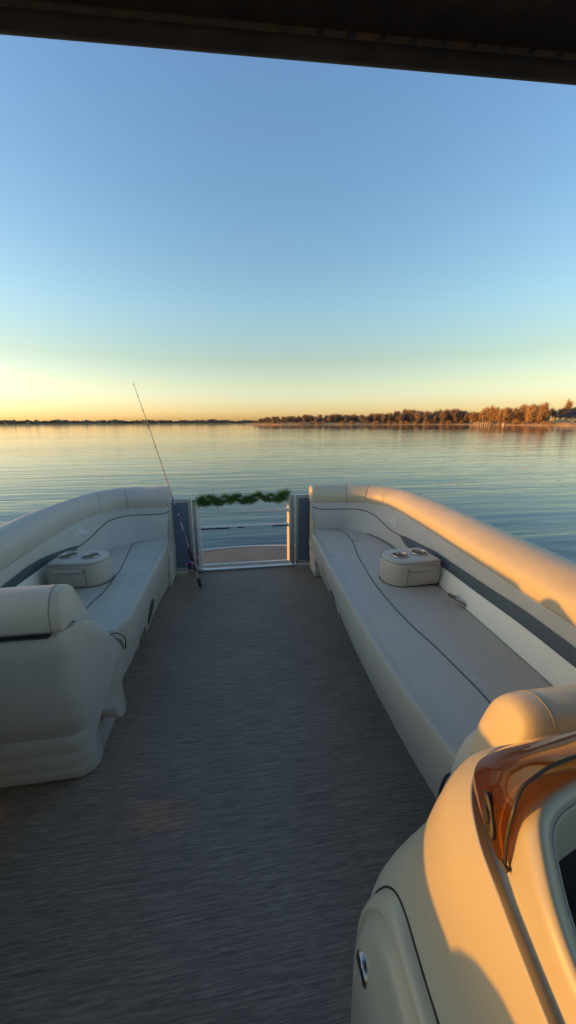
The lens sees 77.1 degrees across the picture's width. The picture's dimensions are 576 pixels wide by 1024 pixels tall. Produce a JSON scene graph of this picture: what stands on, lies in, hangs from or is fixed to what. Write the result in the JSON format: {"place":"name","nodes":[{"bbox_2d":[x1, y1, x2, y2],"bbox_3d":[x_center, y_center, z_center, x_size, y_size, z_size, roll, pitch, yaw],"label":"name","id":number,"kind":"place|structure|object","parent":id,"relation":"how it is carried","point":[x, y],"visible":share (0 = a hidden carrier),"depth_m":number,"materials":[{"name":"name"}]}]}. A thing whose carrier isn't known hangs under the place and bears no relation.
{"place":"outdoors","nodes":[
{"label":"outdoors","id":0,"kind":"place"},
{"bbox_2d":[0,423,201,424],"bbox_3d":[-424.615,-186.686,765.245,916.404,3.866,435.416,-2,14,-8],"label":"shore bank","id":1,"kind":"structure","parent":0,"point":[113,423],"depth_m":804.55,"materials":[{"name":"brown soil"}]},
{"bbox_2d":[0,419,255,423],"bbox_3d":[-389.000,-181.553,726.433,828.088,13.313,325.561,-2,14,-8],"label":"distant wood","id":2,"kind":"object","parent":1,"relation":"on","point":[13,421],"visible":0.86,"depth_m":813.72,"materials":[{"name":"green plant"}]},
{"bbox_2d":[0,545,436,1023],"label":"deck floor","id":3,"kind":"structure","parent":0,"point":[230,824],"depth_m":1.27,"materials":[{"name":"carpet"}]},
{"bbox_2d":[0,584,125,787],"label":"lounge seat","id":4,"kind":"object","parent":3,"relation":"on","point":[62,694],"visible":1,"depth_m":1.34,"materials":[{"name":"white leather"}]},
{"bbox_2d":[0,486,176,678],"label":"bench seat","id":5,"kind":"object","parent":3,"relation":"on","point":[130,530],"visible":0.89,"depth_m":2.43,"materials":[{"name":"white leather"}]},
{"bbox_2d":[45,550,113,587],"bbox_3d":[-1.246,0.340,2.203,0.330,0.168,0.256,-2,14,-8],"label":"cup holder box","id":6,"kind":"object","parent":5,"relation":"on","point":[84,569],"visible":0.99,"depth_m":2.11,"materials":[{"name":"white leather"}]},
{"bbox_2d":[133,383,201,587],"bbox_3d":[-1.025,-0.213,3.055,0.657,1.696,0.082,9,17,34],"label":"fishing rod","id":7,"kind":"object","parent":3,"relation":"on","point":[190,564],"visible":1,"depth_m":3.07,"materials":[{"name":"black plastic"}]},
{"bbox_2d":[171,498,194,570],"bbox_3d":[-0.994,0.219,3.343,0.225,0.692,0.030,-2,14,-8],"label":"fence panel","id":8,"kind":"object","parent":3,"relation":"on","point":[183,506],"visible":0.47,"depth_m":3.33,"materials":[{"name":"metal"}]},
{"bbox_2d":[188,494,295,572],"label":"bow gate","id":9,"kind":"structure","parent":3,"relation":"on","point":[289,524],"depth_m":3.44,"materials":[{"name":"metal"}]},
{"bbox_2d":[193,487,290,508],"bbox_3d":[-0.410,-0.133,3.372,0.934,0.209,0.220,-2,14,-8],"label":"garland","id":10,"kind":"object","parent":9,"relation":"attached to","point":[281,495],"visible":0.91,"depth_m":3.35},
{"bbox_2d":[295,494,309,562],"bbox_3d":[0.206,0.165,3.537,0.268,0.692,0.030,-2,14,-8],"label":"fence panel","id":11,"kind":"object","parent":3,"relation":"on","point":[302,521],"visible":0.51,"depth_m":3.52,"materials":[{"name":"metal"}]},
{"bbox_2d":[309,484,575,798],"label":"bench seat","id":12,"kind":"object","parent":3,"relation":"on","point":[468,639],"visible":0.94,"depth_m":1.65,"materials":[{"name":"white leather"}]},
{"bbox_2d":[379,548,440,587],"bbox_3d":[0.726,0.331,2.206,0.330,0.168,0.256,-2,14,-8],"label":"cup holder box","id":13,"kind":"object","parent":12,"relation":"on","point":[409,567],"visible":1,"depth_m":2.11,"materials":[{"name":"white leather"}]},
{"bbox_2d":[351,729,575,1023],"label":"helm console","id":14,"kind":"object","parent":3,"relation":"on","point":[468,915],"visible":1,"depth_m":0.45,"materials":[{"name":"beige plastic"}]},
{"bbox_2d":[438,684,575,796],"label":"arm bolster","id":15,"kind":"object","parent":3,"relation":"on","point":[518,716],"visible":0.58,"depth_m":0.77,"materials":[{"name":"beige leather"}]},
{"bbox_3d":[-1.026,0.981,-0.074,0.628,0.840,3.500,-2,14,-8],"label":"rear bench","id":16,"kind":"object","parent":3,"relation":"on","visible":0},
{"bbox_2d":[0,0,575,84],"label":"bimini top","id":17,"kind":"object","parent":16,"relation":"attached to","point":[529,40],"visible":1,"depth_m":0.71,"materials":[{"name":"black fabric"}]},
{"bbox_2d":[0,422,575,560],"bbox_3d":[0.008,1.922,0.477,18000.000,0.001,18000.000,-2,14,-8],"label":"lake water","id":18,"kind":"structure","parent":0,"point":[518,480],"depth_m":16.63,"materials":[{"name":"teal liquid"}]},
{"bbox_2d":[0,35,575,422],"label":"sky","id":19,"kind":"structure","parent":0,"point":[216,236],"materials":[{"name":"blue"}]},
{"bbox_2d":[245,420,575,425],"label":"peninsula bank","id":20,"kind":"structure","parent":0,"point":[563,423],"depth_m":257.24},
{"bbox_2d":[386,412,392,420],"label":"bare tree","id":21,"kind":"object","parent":20,"relation":"on","point":[390,414],"visible":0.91,"depth_m":271.22,"materials":[{"name":"brown plant"}]},
{"bbox_2d":[396,414,403,422],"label":"bare tree","id":22,"kind":"object","parent":20,"relation":"on","point":[400,417],"visible":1,"depth_m":266.70,"materials":[{"name":"brown plant"}]},
{"bbox_2d":[403,410,411,421],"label":"bare tree","id":23,"kind":"object","parent":20,"relation":"on","point":[407,414],"visible":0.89,"depth_m":273.66,"materials":[{"name":"brown plant"}]},
{"bbox_2d":[409,409,415,420],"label":"bare tree","id":24,"kind":"object","parent":20,"relation":"on","point":[413,413],"visible":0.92,"depth_m":270.24,"materials":[{"name":"brown plant"}]},
{"bbox_2d":[415,411,422,423],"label":"bare tree","id":25,"kind":"object","parent":20,"relation":"on","point":[418,416],"visible":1,"depth_m":259.66,"materials":[{"name":"brown plant"}]},
{"bbox_2d":[441,409,448,420],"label":"bare tree","id":26,"kind":"object","parent":20,"relation":"on","point":[444,414],"visible":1,"depth_m":248.39,"materials":[{"name":"brown plant"}]},
{"bbox_2d":[450,409,459,421],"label":"bare tree","id":27,"kind":"object","parent":20,"relation":"on","point":[454,414],"visible":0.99,"depth_m":244.28,"materials":[{"name":"brown plant"}]},
{"bbox_2d":[470,412,475,421],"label":"bare tree","id":28,"kind":"object","parent":20,"relation":"on","point":[473,416],"visible":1,"depth_m":228.53,"materials":[{"name":"brown plant"}]},
{"bbox_2d":[479,410,485,421],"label":"bare tree","id":29,"kind":"object","parent":20,"relation":"on","point":[480,419],"visible":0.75,"depth_m":223.50,"materials":[{"name":"brown plant"}]},
{"bbox_2d":[485,405,495,422],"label":"bare tree","id":30,"kind":"object","parent":20,"relation":"on","point":[492,409],"visible":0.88,"depth_m":204.65,"materials":[{"name":"brown plant"}]},
{"bbox_2d":[490,406,500,421],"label":"bare tree","id":31,"kind":"object","parent":20,"relation":"on","point":[497,409],"visible":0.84,"depth_m":202.30,"materials":[{"name":"brown plant"}]},
{"bbox_2d":[496,411,501,422],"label":"bare tree","id":32,"kind":"object","parent":20,"relation":"on","point":[499,416],"visible":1,"depth_m":199.72,"materials":[{"name":"brown plant"}]},
{"bbox_2d":[502,406,510,419],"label":"bare tree","id":33,"kind":"object","parent":20,"relation":"on","point":[507,412],"visible":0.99,"depth_m":194.43,"materials":[{"name":"brown plant"}]},
{"bbox_2d":[501,409,511,421],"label":"bare tree","id":34,"kind":"object","parent":20,"relation":"on","point":[504,413],"visible":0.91,"depth_m":195.86,"materials":[{"name":"brown plant"}]},
{"bbox_2d":[515,411,520,420],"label":"bare tree","id":35,"kind":"object","parent":20,"relation":"on","point":[518,416],"visible":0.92,"depth_m":198.57,"materials":[{"name":"brown plant"}]},
{"bbox_2d":[519,404,528,421],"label":"bare tree","id":36,"kind":"object","parent":20,"relation":"on","point":[523,410],"visible":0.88,"depth_m":196.67,"materials":[{"name":"brown plant"}]},
{"bbox_2d":[524,405,536,422],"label":"bare tree","id":37,"kind":"object","parent":20,"relation":"on","point":[531,416],"visible":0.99,"depth_m":182.59,"materials":[{"name":"brown plant"}]},
{"bbox_2d":[528,405,540,421],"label":"bare tree","id":38,"kind":"object","parent":20,"relation":"on","point":[537,411],"visible":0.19,"depth_m":185.03,"materials":[{"name":"brown plant"}]},
{"bbox_2d":[535,401,550,422],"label":"bare tree","id":39,"kind":"object","parent":20,"relation":"on","point":[542,412],"visible":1,"depth_m":175.52,"materials":[{"name":"brown plant"}]},
{"bbox_2d":[550,408,556,417],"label":"bare tree","id":40,"kind":"object","parent":20,"relation":"on","point":[553,413],"visible":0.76,"depth_m":212.72,"materials":[{"name":"brown plant"}]},
{"bbox_2d":[551,411,575,421],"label":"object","id":41,"kind":"object","parent":20,"relation":"on","point":[566,414],"visible":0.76,"depth_m":179.22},
{"bbox_2d":[560,398,573,420],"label":"bare tree","id":42,"kind":"object","parent":20,"relation":"on","point":[568,405],"visible":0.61,"depth_m":204.74,"materials":[{"name":"brown plant"}]}
]}

